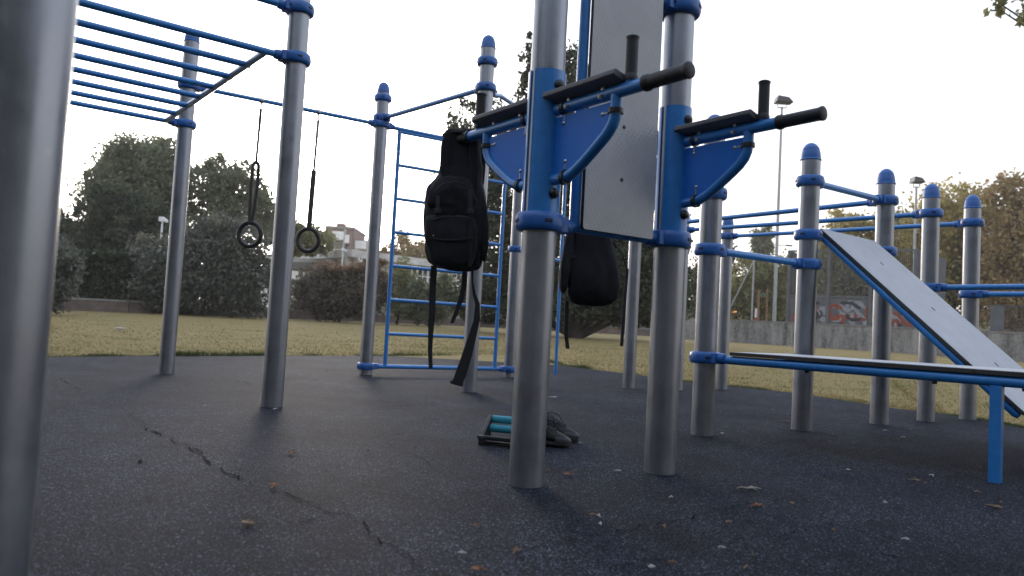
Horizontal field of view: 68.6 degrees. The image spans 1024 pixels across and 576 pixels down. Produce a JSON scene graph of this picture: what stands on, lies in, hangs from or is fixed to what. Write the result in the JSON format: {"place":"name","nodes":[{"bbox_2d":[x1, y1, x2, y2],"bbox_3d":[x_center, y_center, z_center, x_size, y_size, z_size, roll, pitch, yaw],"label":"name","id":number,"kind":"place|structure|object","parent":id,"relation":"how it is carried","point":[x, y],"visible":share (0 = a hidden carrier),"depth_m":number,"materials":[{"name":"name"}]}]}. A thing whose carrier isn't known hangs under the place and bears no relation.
{"place":"outdoors","nodes":[
{"label":"outdoors","id":0,"kind":"place"},
{"bbox_2d":[29,356,1023,575],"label":"rubber pad","id":1,"kind":"object","parent":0,"point":[145,468],"visible":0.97,"depth_m":2.68,"materials":[{"name":"grey rubber"}]},
{"bbox_2d":[0,0,77,575],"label":"metal post","id":2,"kind":"object","parent":1,"relation":"on","point":[37,41],"depth_m":1.05,"materials":[{"name":"grey metal"}]},
{"bbox_2d":[158,34,205,373],"bbox_3d":[-2.851,-0.751,6.433,0.265,3.000,0.176,4,-3,-9],"label":"metal post","id":3,"kind":"object","parent":1,"relation":"on","point":[184,123],"visible":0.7,"depth_m":6.38,"materials":[{"name":"grey metal"}]},
{"bbox_2d":[206,88,369,123],"bbox_3d":[-2.059,-1.700,7.038,1.647,0.075,0.038,5,-4,-37],"label":"horizontal bar","id":4,"kind":"object","parent":3,"relation":"attached to","point":[256,99],"visible":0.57,"depth_m":6.94,"materials":[{"name":"blue paint"}]},
{"bbox_2d":[236,98,263,248],"bbox_3d":[-2.343,-1.050,6.821,0.235,1.391,0.070,4,-3,-10],"label":"gymnastic ring","id":5,"kind":"object","parent":4,"relation":"hanging from","point":[251,221],"visible":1,"depth_m":6.79,"materials":[{"name":"metal"}]},
{"bbox_2d":[296,109,320,252],"bbox_3d":[-1.904,-1.021,7.154,0.236,1.391,0.063,3,-3,0],"label":"gymnastic ring","id":6,"kind":"object","parent":4,"relation":"hanging from","point":[309,227],"visible":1,"depth_m":7.12,"materials":[{"name":"metal"}]},
{"bbox_2d":[242,518,255,523],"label":"fallen leaf","id":7,"kind":"object","parent":1,"relation":"on","point":[250,522],"visible":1,"depth_m":1.95,"materials":[{"name":"beige plant"}]},
{"bbox_2d":[261,0,314,407],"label":"metal post","id":8,"kind":"object","parent":1,"relation":"on","point":[294,57],"visible":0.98,"depth_m":4.52,"materials":[{"name":"grey metal"}]},
{"bbox_2d":[69,0,274,122],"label":"monkey bars","id":9,"kind":"object","parent":8,"relation":"attached to","point":[260,51],"visible":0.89,"depth_m":4.86,"materials":[{"name":"blue paint"}]},
{"bbox_2d":[256,0,278,6],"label":"horizontal bar","id":10,"kind":"object","parent":8,"relation":"attached to","point":[273,2],"visible":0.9,"depth_m":4.50,"materials":[{"name":"blue paint"}]},
{"bbox_2d":[357,82,394,374],"bbox_3d":[-1.376,-0.604,7.523,0.255,2.980,0.212,3,-3,0],"label":"metal post","id":11,"kind":"object","parent":1,"relation":"on","point":[380,123],"visible":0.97,"depth_m":7.49,"materials":[{"name":"grey metal"}]},
{"bbox_2d":[379,126,506,370],"bbox_3d":[-0.676,-0.373,7.953,1.464,2.472,0.043,5,-3,-31],"label":"climbing ladder","id":12,"kind":"object","parent":11,"relation":"attached to","point":[396,198],"visible":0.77,"depth_m":7.77,"materials":[{"name":"blue metal"}]},
{"bbox_2d":[470,565,486,569],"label":"fallen leaf","id":13,"kind":"object","parent":1,"relation":"on","point":[476,567],"visible":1,"depth_m":1.69,"materials":[{"name":"brown plant"}]},
{"bbox_2d":[461,35,497,392],"bbox_3d":[-0.287,-0.631,6.291,0.200,3.024,0.224,3,-3,0],"label":"metal post","id":14,"kind":"object","parent":1,"relation":"on","point":[487,62],"visible":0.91,"depth_m":6.22,"materials":[{"name":"grey metal"}]},
{"bbox_2d":[387,89,474,118],"bbox_3d":[-0.769,-1.701,6.960,0.042,0.074,1.480,6,-4,-41],"label":"horizontal bar","id":15,"kind":"object","parent":14,"relation":"attached to","point":[434,103],"visible":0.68,"depth_m":6.89,"materials":[{"name":"blue paint"}]},
{"bbox_2d":[477,415,511,446],"bbox_3d":[-0.010,0.673,3.523,0.270,0.125,0.168,2,-3,17],"label":"push up stand","id":16,"kind":"object","parent":1,"relation":"on","point":[484,437],"visible":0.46,"depth_m":3.54,"materials":[{"name":"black plastic"}]},
{"bbox_2d":[499,126,524,376],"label":"metal post","id":17,"kind":"object","parent":1,"relation":"on","point":[508,367],"visible":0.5,"depth_m":8.30,"materials":[{"name":"grey metal"}]},
{"bbox_2d":[493,93,566,373],"bbox_3d":[0.057,-0.409,7.890,0.295,2.784,3.123,2,-3,16],"label":"climbing pole","id":18,"kind":"object","parent":1,"relation":"on","point":[503,98],"visible":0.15,"depth_m":9.28,"materials":[{"name":"metal"}]},
{"bbox_2d":[508,0,572,487],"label":"metal post","id":19,"kind":"object","parent":1,"relation":"on","point":[539,229],"visible":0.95,"depth_m":2.64,"materials":[{"name":"grey metal"}]},
{"bbox_2d":[456,70,531,210],"bbox_3d":[-0.088,-0.533,2.998,0.135,0.536,0.658,5,-4,-37],"label":"dip arm","id":20,"kind":"object","parent":19,"relation":"attached to","point":[505,156],"visible":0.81,"depth_m":2.89},
{"bbox_2d":[423,128,488,386],"bbox_3d":[-0.245,-0.137,3.167,0.290,1.097,0.238,3,-3,0],"label":"backpack","id":21,"kind":"object","parent":20,"relation":"hanging from","point":[456,224],"visible":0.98,"depth_m":3.12,"materials":[{"name":"black fabric"}]},
{"bbox_2d":[528,34,695,212],"bbox_3d":[0.321,-0.539,2.455,0.135,0.536,0.658,5,-4,-37],"label":"dip arm","id":22,"kind":"object","parent":19,"relation":"attached to","point":[567,147],"visible":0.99,"depth_m":2.58},
{"bbox_2d":[569,0,663,242],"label":"backrest board","id":23,"kind":"object","parent":19,"relation":"attached to","point":[615,187],"visible":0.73,"depth_m":2.88,"materials":[{"name":"grey textured plastic panel"},{"name":"blue painted metal"}]},
{"bbox_2d":[545,418,571,446],"bbox_3d":[0.139,0.676,3.588,0.302,0.138,0.119,3,-3,10],"label":"shoe","id":24,"kind":"object","parent":1,"relation":"on","point":[554,437],"visible":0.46,"depth_m":3.53,"materials":[{"name":"fabric"}]},
{"bbox_2d":[547,411,579,440],"bbox_3d":[0.197,0.689,3.782,0.302,0.138,0.119,2,-3,14],"label":"shoe","id":25,"kind":"object","parent":1,"relation":"on","point":[566,430],"visible":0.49,"depth_m":3.73,"materials":[{"name":"fabric"}]},
{"bbox_2d":[622,241,640,388],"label":"metal post","id":26,"kind":"object","parent":1,"relation":"on","point":[631,323],"visible":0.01,"depth_m":7.60,"materials":[{"name":"grey metal"}]},
{"bbox_2d":[644,0,701,474],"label":"metal post","id":27,"kind":"object","parent":1,"relation":"on","point":[680,18],"visible":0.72,"depth_m":3.02,"materials":[{"name":"grey metal"}]},
{"bbox_2d":[653,107,662,229],"bbox_3d":[0.461,-0.494,3.375,0.135,0.536,0.658,5,-4,-37],"label":"dip arm","id":28,"kind":"object","parent":27,"relation":"attached to","point":[658,164],"visible":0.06,"depth_m":3.08},
{"bbox_2d":[558,195,628,348],"bbox_3d":[0.386,-0.079,3.558,0.336,0.745,0.178,3,-3,0],"label":"dark bag","id":29,"kind":"object","parent":28,"relation":"hanging from","point":[588,274],"visible":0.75,"depth_m":3.49,"materials":[{"name":"black fabric"}]},
{"bbox_2d":[661,79,827,231],"bbox_3d":[0.870,-0.499,2.832,0.135,0.536,0.658,5,-4,-37],"label":"dip arm","id":30,"kind":"object","parent":27,"relation":"attached to","point":[696,175],"visible":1,"depth_m":2.95},
{"bbox_2d":[679,212,694,389],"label":"metal post","id":31,"kind":"object","parent":1,"relation":"on","point":[689,229],"visible":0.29,"depth_m":7.70,"materials":[{"name":"grey metal"}]},
{"bbox_2d":[689,114,728,435],"bbox_3d":[1.153,-0.078,4.314,0.219,1.874,0.222,3,-3,0],"label":"metal post","id":32,"kind":"object","parent":1,"relation":"on","point":[705,356],"visible":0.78,"depth_m":4.26,"materials":[{"name":"grey metal"}]},
{"bbox_2d":[728,249,796,265],"bbox_3d":[1.523,-0.186,4.589,0.719,0.043,0.042,5,-4,-34],"label":"horizontal bar","id":33,"kind":"object","parent":32,"relation":"attached to","point":[760,257],"visible":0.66,"depth_m":4.57,"materials":[{"name":"blue paint"}]},
{"bbox_2d":[715,219,737,389],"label":"metal post","id":34,"kind":"object","parent":1,"relation":"on","point":[728,236],"visible":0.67,"depth_m":8.21,"materials":[{"name":"grey metal"}]},
{"bbox_2d":[737,486,760,489],"bbox_3d":[0.879,0.740,2.774,0.090,0.009,0.042,5,-3,-27],"label":"fallen leaf","id":35,"kind":"object","parent":1,"relation":"on","point":[749,487],"visible":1,"depth_m":2.78,"materials":[{"name":"grey plant"}]},
{"bbox_2d":[791,143,824,430],"bbox_3d":[1.895,-0.010,4.839,0.251,1.874,0.202,3,-3,0],"label":"metal post","id":36,"kind":"object","parent":1,"relation":"on","point":[810,184],"visible":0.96,"depth_m":4.79,"materials":[{"name":"grey metal"}]},
{"bbox_2d":[823,182,878,201],"bbox_3d":[2.338,-0.665,5.188,0.829,0.063,0.042,5,-4,-38],"label":"horizontal bar","id":37,"kind":"object","parent":36,"relation":"attached to","point":[848,191],"visible":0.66,"depth_m":5.17,"materials":[{"name":"blue paint"}]},
{"bbox_2d":[820,228,1023,417],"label":"sloping board","id":38,"kind":"object","parent":36,"relation":"attached to","point":[953,335],"visible":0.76,"depth_m":4.63,"materials":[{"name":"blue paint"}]},
{"bbox_2d":[724,352,1023,483],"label":"flat bench","id":39,"kind":"object","parent":1,"relation":"on","point":[997,380],"visible":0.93,"depth_m":3.47,"materials":[{"name":"blue paint"}]},
{"bbox_2d":[866,169,898,424],"bbox_3d":[2.686,0.061,5.481,0.213,1.884,0.232,3,-3,0],"label":"metal post","id":40,"kind":"object","parent":1,"relation":"on","point":[886,203],"visible":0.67,"depth_m":5.42,"materials":[{"name":"grey metal"}]},
{"bbox_2d":[687,200,866,223],"bbox_3d":[2.006,-0.630,6.599,0.039,0.054,2.435,5,-4,-34],"label":"horizontal bar","id":41,"kind":"object","parent":40,"relation":"attached to","point":[796,210],"visible":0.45,"depth_m":6.22,"materials":[{"name":"blue paint"}]},
{"bbox_2d":[911,184,947,421],"bbox_3d":[3.268,0.114,5.885,0.209,1.884,0.247,3,-3,0],"label":"metal post","id":42,"kind":"object","parent":1,"relation":"on","point":[930,213],"visible":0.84,"depth_m":5.85,"materials":[{"name":"grey metal"}]},
{"bbox_2d":[693,213,911,231],"bbox_3d":[2.544,-0.592,6.859,0.039,0.063,2.218,6,-4,-39],"label":"horizontal bar","id":43,"kind":"object","parent":42,"relation":"attached to","point":[842,219],"visible":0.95,"depth_m":6.62,"materials":[{"name":"blue paint"}]},
{"bbox_2d":[947,284,1023,289],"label":"horizontal bar","id":44,"kind":"object","parent":42,"relation":"attached to","point":[988,287],"visible":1,"depth_m":5.55,"materials":[{"name":"blue paint"}]},
{"bbox_2d":[953,195,988,419],"bbox_3d":[3.799,0.160,6.217,0.203,1.884,0.251,3,-3,0],"label":"metal post","id":45,"kind":"object","parent":1,"relation":"on","point":[971,223],"visible":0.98,"depth_m":6.18,"materials":[{"name":"grey metal"}]},
{"bbox_2d":[737,222,953,237],"bbox_3d":[3.109,-0.555,7.275,0.039,0.091,2.309,5,-4,-35],"label":"horizontal bar","id":46,"kind":"object","parent":45,"relation":"attached to","point":[913,226],"visible":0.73,"depth_m":7.11,"materials":[{"name":"blue paint"}]},
{"bbox_2d":[988,292,1023,296],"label":"horizontal bar","id":47,"kind":"object","parent":45,"relation":"attached to","point":[1005,294],"visible":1,"depth_m":6.00,"materials":[{"name":"blue paint"}]},
{"bbox_2d":[48,310,1023,427],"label":"lawn","id":48,"kind":"structure","parent":0,"point":[315,327],"depth_m":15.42,"materials":[{"name":"plant"}]},
{"bbox_2d":[58,207,84,235],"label":"dark tree","id":49,"kind":"object","parent":48,"relation":"on","point":[65,220],"visible":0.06,"depth_m":41.59,"materials":[{"name":"green plant"}]},
{"bbox_2d":[52,225,95,314],"bbox_3d":[-13.357,-0.645,21.082,2.610,2.918,2.554,2,-3,17],"label":"shrub","id":50,"kind":"object","parent":48,"relation":"on","point":[67,260],"visible":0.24,"depth_m":21.17,"materials":[{"name":"green plant"}]},
{"bbox_2d":[58,178,169,253],"bbox_3d":[-19.997,-2.258,38.218,6.345,6.727,4.581,3,-3,0],"label":"tree","id":51,"kind":"object","parent":48,"relation":"on","point":[110,221],"visible":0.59,"depth_m":37.23,"materials":[{"name":"green plant"}]},
{"bbox_2d":[64,125,210,238],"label":"broadleaf tree","id":52,"kind":"object","parent":48,"relation":"on","point":[144,163],"visible":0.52,"depth_m":42.65,"materials":[{"name":"green plant"}]},
{"bbox_2d":[158,217,168,249],"bbox_3d":[-15.508,-1.071,33.065,0.350,4.158,0.220,3,-3,0],"label":"garden lamp","id":53,"kind":"object","parent":48,"relation":"on","point":[161,219],"visible":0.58,"depth_m":33.08,"materials":[{"name":"white metal"}]},
{"bbox_2d":[97,200,272,318],"bbox_3d":[-12.510,-1.103,29.194,7.251,4.488,4.631,3,-3,0],"label":"shrub","id":54,"kind":"object","parent":48,"relation":"on","point":[222,266],"visible":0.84,"depth_m":28.19,"materials":[{"name":"green plant"}]},
{"bbox_2d":[186,147,274,304],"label":"broadleaf tree","id":55,"kind":"object","parent":48,"relation":"on","point":[228,187],"visible":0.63,"depth_m":45.20,"materials":[{"name":"green plant"}]},
{"bbox_2d":[259,209,339,257],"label":"broadleaf tree","id":56,"kind":"object","parent":48,"relation":"on","point":[307,239],"visible":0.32,"depth_m":49.90,"materials":[{"name":"green plant"}]},
{"bbox_2d":[292,258,337,300],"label":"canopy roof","id":57,"kind":"structure","parent":48,"relation":"on","point":[302,263],"depth_m":54.11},
{"bbox_2d":[290,256,395,322],"bbox_3d":[-7.026,-0.029,31.042,4.566,3.070,3.752,3,-3,0],"label":"shrub","id":58,"kind":"object","parent":48,"relation":"on","point":[326,294],"visible":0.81,"depth_m":30.32,"materials":[{"name":"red plant"}]},
{"bbox_2d":[341,248,346,265],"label":"garden lamp","id":59,"kind":"object","parent":48,"relation":"on","point":[342,249],"visible":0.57,"depth_m":42.08,"materials":[{"name":"white metal"}]},
{"bbox_2d":[325,223,367,250],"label":"apartment block","id":60,"kind":"structure","parent":48,"relation":"on","point":[352,237],"depth_m":125.50,"materials":[{"name":"brown brick"}]},
{"bbox_2d":[334,242,342,247],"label":"window","id":61,"kind":"structure","parent":60,"relation":"in","point":[340,244],"depth_m":125.40,"materials":[{"name":"glass"}]},
{"bbox_2d":[62,297,649,335],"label":"wall","id":62,"kind":"structure","parent":48,"relation":"on","point":[104,305],"depth_m":30.04,"materials":[{"name":"grey concrete"}]},
{"bbox_2d":[59,247,139,302],"bbox_3d":[-16.256,-0.515,27.025,5.216,2.048,1.067,5,-4,-37],"label":"hedge","id":63,"kind":"object","parent":62,"relation":"on","point":[101,287],"visible":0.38,"depth_m":27.68,"materials":[{"name":"green plant"}]},
{"bbox_2d":[261,249,495,317],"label":"school building","id":64,"kind":"structure","parent":48,"relation":"on","point":[355,255],"depth_m":55.22,"materials":[{"name":"white paint"}]},
{"bbox_2d":[417,266,428,282],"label":"window","id":65,"kind":"structure","parent":64,"relation":"in","point":[421,272],"depth_m":57.51,"materials":[{"name":"white glass"}]},
{"bbox_2d":[428,271,438,282],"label":"window","id":66,"kind":"structure","parent":64,"relation":"in","point":[428,271],"depth_m":57.93,"materials":[{"name":"white paint"}]},
{"bbox_2d":[455,274,461,286],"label":"window","id":67,"kind":"structure","parent":64,"relation":"in","point":[458,279],"depth_m":60.02,"materials":[{"name":"white glass"}]},
{"bbox_2d":[380,243,423,323],"bbox_3d":[-4.847,-0.164,34.082,2.432,3.823,2.576,3,-3,0],"label":"shrub","id":68,"kind":"object","parent":48,"relation":"on","point":[402,277],"visible":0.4,"depth_m":33.67,"materials":[{"name":"green plant"}]},
{"bbox_2d":[380,226,426,258],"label":"broadleaf tree","id":69,"kind":"object","parent":48,"relation":"on","point":[416,249],"visible":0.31,"depth_m":68.92,"materials":[{"name":"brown plant"}]},
{"bbox_2d":[396,272,456,325],"bbox_3d":[-3.718,0.418,32.943,2.698,2.677,2.557,3,-3,0],"label":"shrub","id":70,"kind":"object","parent":48,"relation":"on","point":[417,312],"visible":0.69,"depth_m":32.45,"materials":[{"name":"green plant"}]},
{"bbox_2d":[289,279,692,327],"bbox_3d":[-0.195,1.112,42.014,24.292,1.733,1.120,4,-3,-22],"label":"hedge","id":71,"kind":"object","parent":48,"relation":"on","point":[292,280],"visible":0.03,"depth_m":39.63,"materials":[{"name":"green plant"}]},
{"bbox_2d":[91,283,989,330],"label":"woods","id":72,"kind":"object","parent":48,"relation":"on","point":[983,329],"depth_m":99.46,"materials":[{"name":"green plant"}]},
{"bbox_2d":[430,30,696,337],"bbox_3d":[1.944,-3.722,27.110,9.893,11.264,4.977,3,-3,0],"label":"tall tree","id":73,"kind":"object","parent":48,"relation":"on","point":[608,315],"visible":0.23,"depth_m":26.36,"materials":[{"name":"green plant"}]},
{"bbox_2d":[686,243,785,321],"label":"dark tree","id":74,"kind":"object","parent":48,"relation":"on","point":[694,290],"visible":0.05,"depth_m":55.60,"materials":[{"name":"green plant"}]},
{"bbox_2d":[730,260,754,319],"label":"stay pole","id":75,"kind":"object","parent":48,"relation":"on","point":[753,262],"visible":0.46,"depth_m":43.06,"materials":[{"name":"grey metal"}]},
{"bbox_2d":[718,248,787,321],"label":"broadleaf tree","id":76,"kind":"object","parent":48,"relation":"on","point":[763,276],"visible":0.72,"depth_m":45.57,"materials":[{"name":"green plant"}]},
{"bbox_2d":[744,227,775,273],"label":"broadleaf tree","id":77,"kind":"object","parent":48,"relation":"on","point":[764,245],"visible":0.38,"depth_m":74.59,"materials":[{"name":"green plant"}]},
{"bbox_2d":[757,289,767,320],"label":"goal frame","id":78,"kind":"object","parent":48,"relation":"on","point":[758,302],"visible":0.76,"depth_m":41.00,"materials":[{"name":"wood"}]},
{"bbox_2d":[772,95,793,320],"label":"floodlight mast","id":79,"kind":"object","parent":48,"relation":"on","point":[782,100],"visible":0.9,"depth_m":44.30,"materials":[{"name":"grey metal"}]},
{"bbox_2d":[685,317,1023,361],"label":"concrete wall","id":80,"kind":"structure","parent":48,"relation":"on","point":[859,337],"depth_m":32.27,"materials":[{"name":"grey concrete"}]},
{"bbox_2d":[816,208,912,298],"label":"autumn tree","id":81,"kind":"object","parent":48,"relation":"on","point":[858,279],"visible":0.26,"depth_m":52.97,"materials":[{"name":"yellow plant"}]},
{"bbox_2d":[785,249,945,327],"bbox_3d":[17.313,0.628,36.615,6.798,4.655,3.370,1,-4,33],"label":"court fence","id":82,"kind":"object","parent":48,"relation":"on","point":[834,309],"visible":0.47,"depth_m":35.65,"materials":[{"name":"grey metal"}]},
{"bbox_2d":[894,198,918,257],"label":"autumn tree","id":83,"kind":"object","parent":48,"relation":"on","point":[897,221],"visible":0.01,"depth_m":55.87,"materials":[{"name":"brown plant"}]},
{"bbox_2d":[909,176,925,272],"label":"floodlight mast","id":84,"kind":"object","parent":48,"relation":"on","point":[916,180],"visible":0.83,"depth_m":48.28,"materials":[{"name":"grey metal"}]},
{"bbox_2d":[895,172,1004,324],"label":"autumn tree","id":85,"kind":"object","parent":48,"relation":"on","point":[950,239],"visible":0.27,"depth_m":49.34,"materials":[{"name":"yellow plant"}]},
{"bbox_2d":[946,167,1023,331],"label":"autumn tree","id":86,"kind":"object","parent":48,"relation":"on","point":[1005,265],"visible":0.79,"depth_m":45.51,"materials":[{"name":"brown plant"}]},
{"bbox_2d":[983,0,1023,27],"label":"overhanging tree","id":87,"kind":"object","parent":48,"relation":"on","point":[1000,7],"visible":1,"depth_m":14.77,"materials":[{"name":"green plant"}]},
{"bbox_2d":[989,305,1023,332],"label":"railing","id":88,"kind":"object","parent":48,"relation":"on","point":[996,317],"visible":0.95,"depth_m":30.80,"materials":[{"name":"grey metal"}]},
{"bbox_2d":[61,0,1023,318],"label":"sky","id":89,"kind":"structure","parent":0,"point":[931,90],"materials":[{"name":"white"}]}
]}

